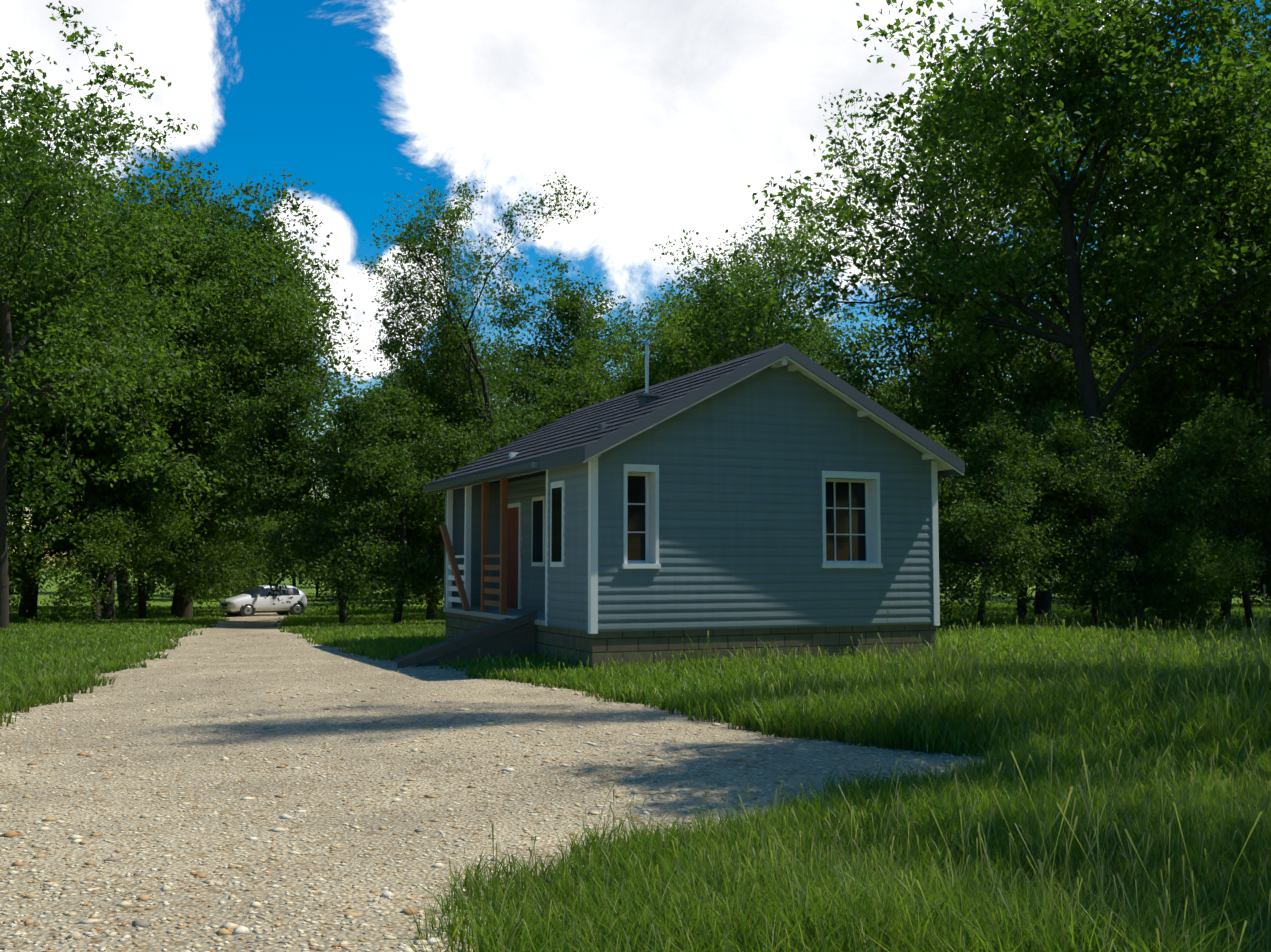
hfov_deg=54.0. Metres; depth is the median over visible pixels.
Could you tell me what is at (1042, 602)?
tree
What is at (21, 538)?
tree
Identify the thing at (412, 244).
tree
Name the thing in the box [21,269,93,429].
tree
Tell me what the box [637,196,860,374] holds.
tree
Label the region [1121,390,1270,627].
tree
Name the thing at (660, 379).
tree
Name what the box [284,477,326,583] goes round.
tree
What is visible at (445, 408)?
tree
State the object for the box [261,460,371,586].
tree
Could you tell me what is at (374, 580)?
tree
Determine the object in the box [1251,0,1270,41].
overhanging tree
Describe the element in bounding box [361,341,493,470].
tree
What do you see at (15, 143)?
tree
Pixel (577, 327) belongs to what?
tree
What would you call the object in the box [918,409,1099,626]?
tree
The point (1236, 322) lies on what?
tree
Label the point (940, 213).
tree
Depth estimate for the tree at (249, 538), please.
62.80 m
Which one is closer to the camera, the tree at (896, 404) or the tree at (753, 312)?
the tree at (753, 312)
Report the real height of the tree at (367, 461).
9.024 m
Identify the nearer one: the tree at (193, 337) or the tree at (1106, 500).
the tree at (1106, 500)
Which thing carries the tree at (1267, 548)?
on the ground at (47, 593)
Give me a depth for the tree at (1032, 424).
95.60 m
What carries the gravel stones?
on the gravel drive
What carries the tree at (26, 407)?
on the ground at (47, 593)
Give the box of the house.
[390,340,964,669]
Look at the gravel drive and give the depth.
10.03 m
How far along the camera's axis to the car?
60.62 m
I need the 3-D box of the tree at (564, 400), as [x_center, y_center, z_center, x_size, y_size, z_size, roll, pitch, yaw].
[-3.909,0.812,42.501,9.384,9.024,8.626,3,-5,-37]
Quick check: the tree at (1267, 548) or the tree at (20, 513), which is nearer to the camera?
the tree at (1267, 548)
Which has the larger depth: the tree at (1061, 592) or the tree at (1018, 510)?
the tree at (1061, 592)
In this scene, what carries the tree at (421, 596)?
on the ground at (47, 593)
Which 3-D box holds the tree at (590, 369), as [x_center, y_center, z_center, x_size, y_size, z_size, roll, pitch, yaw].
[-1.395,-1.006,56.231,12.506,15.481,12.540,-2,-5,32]
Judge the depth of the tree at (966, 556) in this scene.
81.28 m
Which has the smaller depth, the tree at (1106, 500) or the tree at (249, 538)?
the tree at (1106, 500)
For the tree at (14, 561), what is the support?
on the ground at (47, 593)
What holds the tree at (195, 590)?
on the ground at (47, 593)
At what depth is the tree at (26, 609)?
53.09 m
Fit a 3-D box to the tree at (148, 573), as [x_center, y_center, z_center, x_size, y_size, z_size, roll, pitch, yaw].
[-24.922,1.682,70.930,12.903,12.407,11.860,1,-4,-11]
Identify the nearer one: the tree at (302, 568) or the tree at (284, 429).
the tree at (284, 429)
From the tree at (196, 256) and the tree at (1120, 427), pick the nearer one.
the tree at (196, 256)
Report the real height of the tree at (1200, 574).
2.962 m
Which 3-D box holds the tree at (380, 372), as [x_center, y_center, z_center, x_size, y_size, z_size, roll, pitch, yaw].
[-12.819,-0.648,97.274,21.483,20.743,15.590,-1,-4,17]
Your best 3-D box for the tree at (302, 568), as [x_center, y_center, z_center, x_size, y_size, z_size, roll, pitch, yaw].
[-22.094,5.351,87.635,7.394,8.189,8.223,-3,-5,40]
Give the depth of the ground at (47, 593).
91.67 m
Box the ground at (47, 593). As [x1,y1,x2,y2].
[9,565,1268,950]
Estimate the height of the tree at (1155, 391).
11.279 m
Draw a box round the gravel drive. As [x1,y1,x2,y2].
[0,612,993,951]
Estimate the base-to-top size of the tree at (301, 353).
20.044 m
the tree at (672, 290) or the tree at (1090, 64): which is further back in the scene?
the tree at (672, 290)
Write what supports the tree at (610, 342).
on the ground at (47, 593)
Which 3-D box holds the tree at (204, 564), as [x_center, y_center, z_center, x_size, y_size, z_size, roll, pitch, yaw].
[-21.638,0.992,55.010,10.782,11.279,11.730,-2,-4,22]
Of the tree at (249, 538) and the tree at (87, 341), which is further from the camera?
the tree at (249, 538)
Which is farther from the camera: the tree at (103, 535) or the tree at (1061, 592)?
the tree at (1061, 592)
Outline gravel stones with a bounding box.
[0,632,999,951]
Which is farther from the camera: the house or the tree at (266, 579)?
the tree at (266, 579)
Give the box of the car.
[219,585,308,616]
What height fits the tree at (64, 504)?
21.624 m
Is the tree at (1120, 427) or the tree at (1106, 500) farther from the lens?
the tree at (1120, 427)
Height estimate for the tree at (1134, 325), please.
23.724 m
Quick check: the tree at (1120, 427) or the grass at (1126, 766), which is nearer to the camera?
the grass at (1126, 766)
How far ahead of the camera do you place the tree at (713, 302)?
56.56 m
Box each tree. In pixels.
[0,0,224,629]
[0,77,121,494]
[0,103,281,617]
[0,126,179,439]
[3,107,344,619]
[7,330,166,610]
[7,370,86,560]
[7,370,216,624]
[7,419,70,605]
[7,446,62,592]
[8,400,268,618]
[15,170,373,617]
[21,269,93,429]
[21,420,79,547]
[57,451,289,599]
[69,156,364,615]
[115,421,278,615]
[127,527,231,599]
[200,361,443,623]
[215,371,489,623]
[216,522,286,592]
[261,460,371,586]
[276,499,368,600]
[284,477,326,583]
[313,279,556,619]
[340,519,399,598]
[357,172,603,449]
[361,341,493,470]
[371,338,547,521]
[383,366,614,593]
[385,519,442,600]
[454,247,677,459]
[509,297,654,414]
[510,284,743,425]
[592,385,623,404]
[604,328,693,398]
[623,214,934,407]
[630,229,852,384]
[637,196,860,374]
[722,0,1270,619]
[767,289,882,399]
[807,60,1067,432]
[840,113,1248,614]
[868,368,921,426]
[869,333,1157,618]
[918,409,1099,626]
[938,487,1010,596]
[951,344,1123,597]
[970,399,1244,624]
[977,558,1087,601]
[978,0,1270,602]
[988,253,1241,612]
[1046,235,1259,428]
[1049,0,1270,511]
[1063,335,1268,619]
[1107,362,1244,481]
[1119,519,1270,630]
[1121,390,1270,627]
[1150,290,1257,423]
[1224,480,1270,599]
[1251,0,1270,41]
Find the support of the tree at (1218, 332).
on the ground at (47, 593)
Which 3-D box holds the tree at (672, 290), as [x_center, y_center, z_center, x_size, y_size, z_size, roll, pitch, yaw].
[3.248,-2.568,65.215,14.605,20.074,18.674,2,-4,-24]
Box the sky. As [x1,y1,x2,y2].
[0,0,1270,564]
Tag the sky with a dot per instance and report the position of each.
(665, 112)
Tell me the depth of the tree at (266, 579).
85.95 m
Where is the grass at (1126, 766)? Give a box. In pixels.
[0,582,1270,951]
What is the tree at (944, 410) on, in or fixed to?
on the ground at (47, 593)
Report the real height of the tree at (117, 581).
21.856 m
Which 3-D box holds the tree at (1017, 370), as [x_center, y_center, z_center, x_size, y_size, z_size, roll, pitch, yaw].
[27.135,-3.543,63.723,17.656,21.856,17.704,2,-4,-25]
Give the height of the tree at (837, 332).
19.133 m
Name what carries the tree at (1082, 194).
on the ground at (47, 593)
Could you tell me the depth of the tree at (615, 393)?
42.62 m

